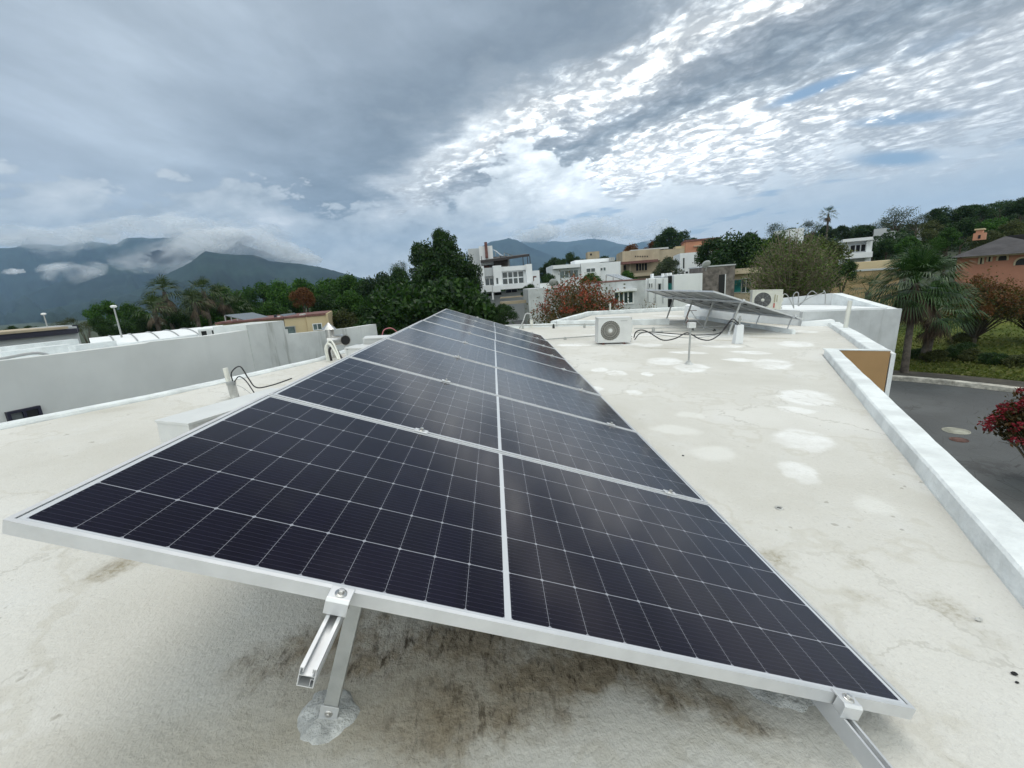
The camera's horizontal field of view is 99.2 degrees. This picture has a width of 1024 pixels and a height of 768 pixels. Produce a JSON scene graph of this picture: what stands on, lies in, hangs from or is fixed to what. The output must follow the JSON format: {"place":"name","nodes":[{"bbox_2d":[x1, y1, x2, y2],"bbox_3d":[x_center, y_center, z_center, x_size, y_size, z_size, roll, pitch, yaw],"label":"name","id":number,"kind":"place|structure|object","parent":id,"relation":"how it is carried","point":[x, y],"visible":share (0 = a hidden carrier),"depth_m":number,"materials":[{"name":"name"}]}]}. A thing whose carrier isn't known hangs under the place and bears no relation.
{"place":"outdoors","nodes":[
{"label":"outdoors","id":0,"kind":"place"},
{"bbox_2d":[0,261,191,324],"bbox_3d":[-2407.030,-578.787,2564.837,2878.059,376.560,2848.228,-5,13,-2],"label":"mountain","id":1,"kind":"structure","parent":0,"point":[104,281],"depth_m":2429.63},
{"bbox_2d":[0,236,290,301],"bbox_3d":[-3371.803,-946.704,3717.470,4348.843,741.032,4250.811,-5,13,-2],"label":"mountain","id":2,"kind":"structure","parent":0,"point":[27,269],"depth_m":3617.84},
{"bbox_2d":[39,251,374,322],"bbox_3d":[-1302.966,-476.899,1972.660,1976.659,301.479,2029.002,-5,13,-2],"label":"mountain","id":3,"kind":"structure","parent":0,"point":[235,272],"depth_m":1885.49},
{"bbox_2d":[0,215,1022,343],"bbox_3d":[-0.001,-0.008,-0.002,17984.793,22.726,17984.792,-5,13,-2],"label":"ground","id":4,"kind":"structure","parent":0,"point":[93,334],"depth_m":214.17,"materials":[{"name":"green plant"}]},
{"bbox_2d":[0,325,80,346],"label":"flat roofed house","id":5,"kind":"structure","parent":4,"relation":"on","point":[11,337],"depth_m":28.52,"materials":[{"name":"black"}]},
{"bbox_2d":[80,299,123,335],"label":"tree","id":6,"kind":"object","parent":4,"relation":"on","point":[107,310],"visible":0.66,"depth_m":44.50,"materials":[{"name":"green plant"}]},
{"bbox_2d":[88,315,117,336],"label":"tree","id":7,"kind":"object","parent":4,"relation":"on","point":[104,329],"visible":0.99,"depth_m":35.87,"materials":[{"name":"green plant"}]},
{"bbox_2d":[118,301,151,325],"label":"tree","id":8,"kind":"object","parent":4,"relation":"on","point":[127,310],"visible":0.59,"depth_m":51.61,"materials":[{"name":"green plant"}]},
{"bbox_2d":[89,327,201,342],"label":"vaulted hall","id":9,"kind":"structure","parent":4,"relation":"on","point":[136,337],"depth_m":24.90,"materials":[{"name":"plastic"}]},
{"bbox_2d":[130,293,176,330],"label":"fan palm","id":10,"kind":"object","parent":4,"relation":"on","point":[155,320],"visible":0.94,"depth_m":40.47,"materials":[{"name":"green plant"}]},
{"bbox_2d":[143,274,184,329],"bbox_3d":[-34.191,-5.723,43.991,3.721,10.784,3.674,7,17,41],"label":"fan palm","id":11,"kind":"object","parent":4,"relation":"on","point":[164,283],"visible":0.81,"depth_m":43.08,"materials":[{"name":"green plant"}]},
{"bbox_2d":[162,310,196,329],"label":"tree","id":12,"kind":"object","parent":4,"relation":"on","point":[178,320],"visible":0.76,"depth_m":43.63,"materials":[{"name":"green plant"}]},
{"bbox_2d":[0,321,376,422],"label":"neighbour house","id":13,"kind":"structure","parent":4,"relation":"on","point":[68,374],"depth_m":6.61,"materials":[{"name":"paint"}]},
{"bbox_2d":[4,405,42,421],"bbox_3d":[-5.853,0.372,5.233,0.058,0.154,0.298,1,14,21],"label":"window","id":14,"kind":"structure","parent":13,"relation":"in","point":[20,413],"depth_m":5.20,"materials":[{"name":"black glass"}]},
{"bbox_2d":[174,287,213,326],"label":"fan palm","id":15,"kind":"object","parent":4,"relation":"on","point":[190,294],"visible":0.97,"depth_m":43.09,"materials":[{"name":"green plant"}]},
{"bbox_2d":[183,276,223,325],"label":"fan palm","id":16,"kind":"object","parent":4,"relation":"on","point":[201,281],"visible":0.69,"depth_m":45.73,"materials":[{"name":"green plant"}]},
{"bbox_2d":[193,307,227,327],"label":"tree","id":17,"kind":"object","parent":4,"relation":"on","point":[216,317],"visible":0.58,"depth_m":46.79,"materials":[{"name":"green plant"}]},
{"bbox_2d":[206,282,237,320],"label":"fan palm","id":18,"kind":"object","parent":4,"relation":"on","point":[222,308],"visible":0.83,"depth_m":47.51,"materials":[{"name":"green plant"}]},
{"bbox_2d":[240,281,269,310],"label":"tree","id":19,"kind":"object","parent":4,"relation":"on","point":[253,296],"visible":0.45,"depth_m":78.63,"materials":[{"name":"green plant"}]},
{"bbox_2d":[249,300,291,315],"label":"tree","id":20,"kind":"object","parent":4,"relation":"on","point":[270,307],"visible":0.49,"depth_m":51.13,"materials":[{"name":"green plant"}]},
{"bbox_2d":[215,310,334,333],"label":"cream house","id":21,"kind":"structure","parent":4,"relation":"on","point":[307,322],"depth_m":39.41,"materials":[{"name":"paint"}]},
{"bbox_2d":[261,278,303,312],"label":"tree","id":22,"kind":"object","parent":4,"relation":"on","point":[277,292],"visible":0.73,"depth_m":78.34,"materials":[{"name":"green plant"}]},
{"bbox_2d":[288,287,316,312],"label":"tree","id":23,"kind":"object","parent":4,"relation":"on","point":[299,294],"visible":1,"depth_m":50.19,"materials":[{"name":"red plant"}]},
{"bbox_2d":[286,278,322,311],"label":"tree","id":24,"kind":"object","parent":4,"relation":"on","point":[299,283],"visible":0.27,"depth_m":76.75,"materials":[{"name":"green plant"}]},
{"bbox_2d":[310,277,338,311],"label":"tree","id":25,"kind":"object","parent":4,"relation":"on","point":[321,288],"visible":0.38,"depth_m":74.95,"materials":[{"name":"green plant"}]},
{"bbox_2d":[310,293,344,319],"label":"tree","id":26,"kind":"object","parent":4,"relation":"on","point":[323,303],"visible":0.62,"depth_m":51.83,"materials":[{"name":"green plant"}]},
{"bbox_2d":[332,307,360,328],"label":"tree","id":27,"kind":"object","parent":4,"relation":"on","point":[344,319],"visible":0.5,"depth_m":45.18,"materials":[{"name":"green plant"}]},
{"bbox_2d":[330,271,364,307],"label":"tree","id":28,"kind":"object","parent":4,"relation":"on","point":[346,282],"visible":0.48,"depth_m":71.90,"materials":[{"name":"green plant"}]},
{"bbox_2d":[332,288,367,317],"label":"tree","id":29,"kind":"object","parent":4,"relation":"on","point":[348,300],"visible":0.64,"depth_m":50.55,"materials":[{"name":"green plant"}]},
{"bbox_2d":[356,270,391,296],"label":"tree","id":30,"kind":"object","parent":4,"relation":"on","point":[365,291],"visible":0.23,"depth_m":69.73,"materials":[{"name":"green plant"}]},
{"bbox_2d":[381,265,413,288],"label":"tree","id":31,"kind":"object","parent":4,"relation":"on","point":[399,273],"visible":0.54,"depth_m":66.64,"materials":[{"name":"green plant"}]},
{"bbox_2d":[335,273,513,334],"bbox_3d":[-15.579,-5.869,45.772,25.096,9.942,40.278,-15,17,-40],"label":"tree","id":32,"kind":"object","parent":4,"relation":"on","point":[407,305],"visible":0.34,"depth_m":34.09,"materials":[{"name":"green plant"}]},
{"bbox_2d":[409,258,462,289],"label":"tree","id":33,"kind":"object","parent":4,"relation":"on","point":[432,270],"visible":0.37,"depth_m":39.23,"materials":[{"name":"green plant"}]},
{"bbox_2d":[410,237,468,284],"bbox_3d":[-6.803,-9.339,42.800,6.069,9.800,6.389,-5,13,-2],"label":"tall tree","id":34,"kind":"object","parent":4,"relation":"on","point":[447,255],"visible":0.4,"depth_m":40.72,"materials":[{"name":"green plant"}]},
{"bbox_2d":[430,227,457,249],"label":"tree","id":35,"kind":"object","parent":4,"relation":"on","point":[439,236],"visible":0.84,"depth_m":41.32,"materials":[{"name":"green plant"}]},
{"bbox_2d":[451,251,483,292],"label":"tree","id":36,"kind":"object","parent":4,"relation":"on","point":[470,269],"visible":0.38,"depth_m":42.70,"materials":[{"name":"green plant"}]},
{"bbox_2d":[468,242,539,321],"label":"terraced house","id":37,"kind":"structure","parent":4,"relation":"on","point":[499,273],"depth_m":51.32,"materials":[{"name":"white paint"}]},
{"bbox_2d":[502,270,523,283],"bbox_3d":[0.116,-12.528,51.336,2.738,1.635,0.058,-5,13,-4],"label":"window","id":38,"kind":"structure","parent":37,"relation":"in","point":[508,277],"depth_m":51.33,"materials":[{"name":"white glass"}]},
{"bbox_2d":[490,303,518,324],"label":"tree","id":39,"kind":"object","parent":4,"relation":"on","point":[504,309],"visible":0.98,"depth_m":32.24,"materials":[{"name":"green plant"}]},
{"bbox_2d":[0,307,1023,767],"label":"house","id":40,"kind":"structure","parent":4,"relation":"on","point":[886,543],"depth_m":1.62,"materials":[{"name":"white paint"}]},
{"bbox_2d":[154,388,278,443],"bbox_3d":[-1.849,0.367,3.013,0.310,0.500,0.901,3,13,17],"label":"concrete plinth","id":41,"kind":"object","parent":40,"relation":"on","point":[172,427],"visible":0.03,"depth_m":2.64,"materials":[{"name":"concrete"}]},
{"bbox_2d":[321,323,350,357],"bbox_3d":[-3.238,-0.815,8.045,0.546,0.655,0.265,0,13,18],"label":"chimney vent","id":42,"kind":"object","parent":40,"relation":"on","point":[341,339],"visible":0.78,"depth_m":7.98,"materials":[{"name":"metal"}]},
{"bbox_2d":[296,316,478,744],"bbox_3d":[-0.656,-0.241,5.527,0.181,0.616,9.492,15,12,-6],"label":"mounting rail","id":43,"kind":"object","parent":40,"relation":"on","point":[330,713],"visible":0.48,"depth_m":1.22,"materials":[{"name":"metal"}]},
{"bbox_2d":[2,394,916,719],"bbox_3d":[-0.037,0.477,1.613,2.278,0.036,1.134,15,12,-6],"label":"solar panel","id":44,"kind":"object","parent":43,"relation":"attached to","point":[282,494],"visible":1,"depth_m":1.30,"materials":[{"name":"glass"}]},
{"bbox_2d":[269,356,707,502],"bbox_3d":[-0.088,0.227,2.738,2.278,0.036,1.134,15,12,-6],"label":"solar panel","id":45,"kind":"object","parent":43,"relation":"attached to","point":[383,394],"visible":0.82,"depth_m":2.57,"materials":[{"name":"glass"}]},
{"bbox_2d":[348,338,636,431],"bbox_3d":[-0.142,-0.025,3.863,2.278,0.037,1.134,15,12,-6],"label":"solar panel","id":46,"kind":"object","parent":43,"relation":"attached to","point":[476,376],"visible":0.83,"depth_m":3.75,"materials":[{"name":"glass"}]},
{"bbox_2d":[385,327,600,395],"bbox_3d":[-0.191,-0.281,4.987,2.278,0.035,1.134,15,12,-6],"label":"solar panel","id":47,"kind":"object","parent":43,"relation":"attached to","point":[485,356],"visible":0.85,"depth_m":4.88,"materials":[{"name":"glass"}]},
{"bbox_2d":[408,320,577,372],"bbox_3d":[-0.241,-0.530,6.113,2.278,0.035,1.134,15,12,-6],"label":"solar panel","id":48,"kind":"object","parent":43,"relation":"attached to","point":[472,339],"visible":0.77,"depth_m":6.06,"materials":[{"name":"glass"}]},
{"bbox_2d":[441,309,546,340],"bbox_3d":[-0.388,-1.285,9.489,2.278,0.035,1.134,15,12,-6],"label":"solar panel","id":49,"kind":"object","parent":43,"relation":"attached to","point":[470,317],"visible":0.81,"depth_m":9.52,"materials":[{"name":"glass"}]},
{"bbox_2d":[434,311,554,348],"bbox_3d":[-0.330,-1.038,8.363,2.278,0.036,1.134,15,12,-6],"label":"solar panel","id":50,"kind":"object","parent":43,"relation":"attached to","point":[493,328],"visible":0.84,"depth_m":8.31,"materials":[{"name":"glass"}]},
{"bbox_2d":[424,315,565,359],"bbox_3d":[-0.280,-0.783,7.238,2.278,0.035,1.134,15,12,-6],"label":"solar panel","id":51,"kind":"object","parent":43,"relation":"attached to","point":[492,335],"visible":0.82,"depth_m":7.17,"materials":[{"name":"glass"}]},
{"bbox_2d":[595,316,631,344],"bbox_3d":[2.139,-1.124,9.112,0.756,0.551,0.320,-2,13,-3],"label":"air conditioner","id":52,"kind":"object","parent":40,"relation":"on","point":[615,329],"visible":1,"depth_m":8.99,"materials":[{"name":"metal"}]},
{"bbox_2d":[664,296,744,334],"bbox_3d":[5.088,-2.043,12.287,0.072,0.864,4.726,15,12,-6],"label":"mounting rail","id":53,"kind":"object","parent":40,"relation":"on","point":[732,301],"visible":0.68,"depth_m":11.37,"materials":[{"name":"metal"}]},
{"bbox_2d":[658,290,744,313],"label":"solar panel","id":54,"kind":"object","parent":53,"relation":"attached to","point":[676,294],"visible":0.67,"depth_m":12.97,"materials":[{"name":"glass"}]},
{"bbox_2d":[673,290,771,316],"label":"solar panel","id":55,"kind":"object","parent":53,"relation":"attached to","point":[696,295],"visible":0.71,"depth_m":11.80,"materials":[{"name":"glass"}]},
{"bbox_2d":[691,290,802,319],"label":"solar panel","id":56,"kind":"object","parent":53,"relation":"attached to","point":[746,304],"visible":0.84,"depth_m":10.52,"materials":[{"name":"glass"}]},
{"bbox_2d":[531,332,892,767],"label":"mounting rail","id":57,"kind":"object","parent":40,"relation":"on","point":[842,712],"visible":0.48,"depth_m":1.12,"materials":[{"name":"metal"}]},
{"bbox_2d":[750,289,782,309],"bbox_3d":[6.782,-2.231,11.600,0.761,0.546,0.320,3,13,17],"label":"air conditioner","id":58,"kind":"object","parent":40,"relation":"on","point":[772,299],"visible":0.88,"depth_m":11.47,"materials":[{"name":"grey"}]},
{"bbox_2d":[527,270,629,323],"bbox_3d":[3.073,-2.727,20.249,5.181,5.255,5.088,8,17,42],"label":"flowering tree","id":59,"kind":"object","parent":4,"relation":"on","point":[585,301],"visible":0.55,"depth_m":19.39,"materials":[{"name":"red plant"}]},
{"bbox_2d":[546,257,620,284],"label":"white house","id":60,"kind":"structure","parent":4,"relation":"on","point":[602,267],"depth_m":72.20,"materials":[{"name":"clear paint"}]},
{"bbox_2d":[523,279,645,323],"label":"long low house","id":61,"kind":"structure","parent":4,"relation":"on","point":[634,290],"depth_m":36.08,"materials":[{"name":"white paint"}]},
{"bbox_2d":[616,247,683,278],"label":"tan house","id":62,"kind":"structure","parent":4,"relation":"on","point":[641,263],"depth_m":81.18,"materials":[{"name":"paint"}]},
{"bbox_2d":[652,256,684,275],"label":"tree","id":63,"kind":"object","parent":4,"relation":"on","point":[667,264],"visible":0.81,"depth_m":55.76,"materials":[{"name":"green plant"}]},
{"bbox_2d":[652,227,690,249],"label":"tree","id":64,"kind":"object","parent":4,"relation":"on","point":[661,241],"visible":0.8,"depth_m":104.61,"materials":[{"name":"green plant"}]},
{"bbox_2d":[645,273,702,307],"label":"blue grey house","id":65,"kind":"structure","parent":4,"relation":"on","point":[666,281],"depth_m":38.22,"materials":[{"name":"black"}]},
{"bbox_2d":[673,252,698,273],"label":"white block house","id":66,"kind":"structure","parent":4,"relation":"on","point":[686,260],"depth_m":62.74,"materials":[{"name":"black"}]},
{"bbox_2d":[673,237,719,252],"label":"orange house","id":67,"kind":"structure","parent":4,"relation":"on","point":[690,246],"depth_m":86.80,"materials":[{"name":"paint"}]},
{"bbox_2d":[692,237,733,266],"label":"tree","id":68,"kind":"object","parent":4,"relation":"on","point":[704,252],"visible":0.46,"depth_m":53.88,"materials":[{"name":"green plant"}]},
{"bbox_2d":[689,264,763,301],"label":"stone house","id":69,"kind":"structure","parent":4,"relation":"on","point":[717,278],"depth_m":37.95,"materials":[{"name":"beige paint"}]},
{"bbox_2d":[709,249,747,268],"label":"tree","id":70,"kind":"object","parent":4,"relation":"on","point":[725,258],"visible":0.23,"depth_m":47.92,"materials":[{"name":"green plant"}]},
{"bbox_2d":[709,228,773,267],"bbox_3d":[26.367,-13.301,49.617,6.602,8.788,7.343,-8,13,-18],"label":"tree","id":71,"kind":"object","parent":4,"relation":"on","point":[741,246],"visible":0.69,"depth_m":47.92,"materials":[{"name":"green plant"}]},
{"bbox_2d":[684,293,901,352],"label":"house","id":72,"kind":"structure","parent":4,"relation":"on","point":[878,323],"depth_m":12.20,"materials":[{"name":"white paint"}]},
{"bbox_2d":[798,237,856,267],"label":"tree","id":73,"kind":"object","parent":4,"relation":"on","point":[841,248],"visible":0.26,"depth_m":39.97,"materials":[{"name":"green plant"}]},
{"bbox_2d":[838,237,872,263],"bbox_3d":[41.716,-14.045,53.596,2.825,7.092,8.800,4,15,32],"label":"white villa","id":74,"kind":"object","parent":4,"relation":"on","point":[863,248],"visible":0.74,"depth_m":49.94,"materials":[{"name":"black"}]},
{"bbox_2d":[848,224,876,240],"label":"tree","id":75,"kind":"object","parent":4,"relation":"on","point":[862,231],"visible":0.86,"depth_m":87.98,"materials":[{"name":"green plant"}]},
{"bbox_2d":[829,259,900,305],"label":"garden wall","id":76,"kind":"structure","parent":4,"relation":"on","point":[868,268],"depth_m":36.11,"materials":[{"name":"beige paint"}]},
{"bbox_2d":[872,238,897,259],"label":"tree","id":77,"kind":"object","parent":4,"relation":"on","point":[886,246],"visible":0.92,"depth_m":54.29,"materials":[{"name":"green plant"}]},
{"bbox_2d":[877,205,920,230],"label":"tree","id":78,"kind":"object","parent":4,"relation":"on","point":[899,221],"visible":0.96,"depth_m":86.11,"materials":[{"name":"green plant"}]},
{"bbox_2d":[892,235,920,281],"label":"tree","id":79,"kind":"object","parent":4,"relation":"on","point":[909,241],"visible":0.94,"depth_m":51.65,"materials":[{"name":"green plant"}]},
{"bbox_2d":[804,200,1023,266],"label":"hillside wood","id":80,"kind":"object","parent":4,"relation":"on","point":[898,236],"visible":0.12,"depth_m":81.24,"materials":[{"name":"green plant"}]},
{"bbox_2d":[917,219,947,246],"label":"tree","id":81,"kind":"object","parent":4,"relation":"on","point":[928,231],"visible":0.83,"depth_m":63.68,"materials":[{"name":"green plant"}]},
{"bbox_2d":[924,208,952,225],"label":"tree","id":82,"kind":"object","parent":4,"relation":"on","point":[940,215],"visible":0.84,"depth_m":81.88,"materials":[{"name":"green plant"}]},
{"bbox_2d":[929,226,964,275],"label":"tree","id":83,"kind":"object","parent":4,"relation":"on","point":[947,235],"visible":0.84,"depth_m":53.36,"materials":[{"name":"green plant"}]},
{"bbox_2d":[943,217,981,263],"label":"tree","id":84,"kind":"object","parent":4,"relation":"on","point":[967,223],"visible":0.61,"depth_m":58.72,"materials":[{"name":"green plant"}]},
{"bbox_2d":[948,205,981,226],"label":"tree","id":85,"kind":"object","parent":4,"relation":"on","point":[960,212],"visible":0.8,"depth_m":81.04,"materials":[{"name":"green plant"}]},
{"bbox_2d":[965,229,1005,248],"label":"tree","id":86,"kind":"object","parent":4,"relation":"on","point":[995,235],"visible":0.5,"depth_m":49.67,"materials":[{"name":"green plant"}]},
{"bbox_2d":[951,228,1023,290],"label":"hacienda","id":87,"kind":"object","parent":4,"relation":"on","point":[1004,255],"visible":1,"depth_m":33.19,"materials":[{"name":"paint"}]},
{"bbox_2d":[972,216,1008,239],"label":"tree","id":88,"kind":"object","parent":4,"relation":"on","point":[988,224],"visible":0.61,"depth_m":55.82,"materials":[{"name":"green plant"}]},
{"bbox_2d":[974,387,1023,457],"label":"flowering shrub","id":89,"kind":"object","parent":4,"relation":"on","point":[1008,417],"visible":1,"depth_m":8.29,"materials":[{"name":"red plant"}]},
{"bbox_2d":[998,218,1023,235],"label":"tree","id":90,"kind":"object","parent":4,"relation":"on","point":[1012,227],"visible":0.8,"depth_m":52.94,"materials":[{"name":"green plant"}]},
{"bbox_2d":[999,196,1023,220],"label":"tree","id":91,"kind":"object","parent":4,"relation":"on","point":[1018,206],"visible":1,"depth_m":74.20,"materials":[{"name":"green plant"}]},
{"bbox_2d":[0,0,1023,284],"label":"sky","id":92,"kind":"structure","parent":0,"point":[336,135],"materials":[{"name":"grey"}]},
{"bbox_2d":[466,238,566,282],"bbox_3d":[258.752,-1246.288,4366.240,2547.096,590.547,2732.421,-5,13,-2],"label":"mountain","id":93,"kind":"structure","parent":0,"point":[537,259],"depth_m":4665.49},
{"bbox_2d":[522,239,683,260],"bbox_3d":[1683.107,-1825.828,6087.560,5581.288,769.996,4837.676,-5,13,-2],"label":"mountain","id":94,"kind":"structure","parent":0,"point":[579,248],"depth_m":6608.26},
{"bbox_2d":[889,380,1023,521],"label":"road","id":95,"kind":"structure","parent":0,"point":[990,462],"depth_m":11.24,"materials":[{"name":"grey asphalt"}]},
{"bbox_2d":[892,375,1023,392],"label":"kerb","id":96,"kind":"structure","parent":95,"relation":"on","point":[995,387],"depth_m":14.76,"materials":[{"name":"paint"}]},
{"bbox_2d":[893,370,1023,386],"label":"verge","id":97,"kind":"structure","parent":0,"point":[973,379],"depth_m":15.16,"materials":[{"name":"grey concrete"}]},
{"bbox_2d":[859,237,982,372],"bbox_3d":[14.707,-2.672,15.900,3.562,5.258,3.335,-5,13,-2],"label":"fan palm","id":98,"kind":"object","parent":97,"relation":"on","point":[915,304],"visible":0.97,"depth_m":15.42,"materials":[{"name":"green plant"}]},
{"bbox_2d":[895,316,1023,379],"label":"lawn","id":99,"kind":"structure","parent":0,"point":[999,332],"depth_m":21.15,"materials":[{"name":"green plant"}]},
{"bbox_2d":[731,221,860,298],"bbox_3d":[16.450,-5.924,25.515,6.680,7.141,6.560,-5,13,-2],"label":"twiggy tree","id":100,"kind":"object","parent":99,"relation":"on","point":[791,271],"visible":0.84,"depth_m":24.53,"materials":[{"name":"green plant"}]},
{"bbox_2d":[828,260,858,292],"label":"tree","id":101,"kind":"object","parent":99,"relation":"on","point":[845,267],"visible":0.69,"depth_m":30.82,"materials":[{"name":"green plant"}]},
{"bbox_2d":[842,270,898,305],"bbox_3d":[25.048,-6.069,30.791,4.742,4.066,4.202,-5,13,-2],"label":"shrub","id":102,"kind":"object","parent":99,"relation":"on","point":[869,281],"visible":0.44,"depth_m":30.48,"materials":[{"name":"green plant"}]},
{"bbox_2d":[917,348,951,361],"bbox_3d":[17.518,-1.166,18.105,1.016,0.616,1.176,3,15,30],"label":"shrub","id":103,"kind":"object","parent":99,"relation":"on","point":[938,353],"visible":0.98,"depth_m":17.93,"materials":[{"name":"green plant"}]},
{"bbox_2d":[899,280,992,361],"bbox_3d":[17.386,-2.552,17.966,3.122,3.689,3.272,-5,13,-2],"label":"fan palm","id":104,"kind":"object","parent":99,"relation":"on","point":[934,329],"visible":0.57,"depth_m":17.53,"materials":[{"name":"green plant"}]},
{"bbox_2d":[938,266,1023,343],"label":"tree","id":105,"kind":"object","parent":99,"relation":"on","point":[1000,302],"visible":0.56,"depth_m":19.52,"materials":[{"name":"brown plant"}]},
{"bbox_2d":[976,352,1011,365],"bbox_3d":[18.647,-0.951,16.861,1.110,0.589,1.065,-15,16,-38],"label":"shrub","id":106,"kind":"object","parent":99,"relation":"on","point":[990,360],"visible":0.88,"depth_m":16.75,"materials":[{"name":"green plant"}]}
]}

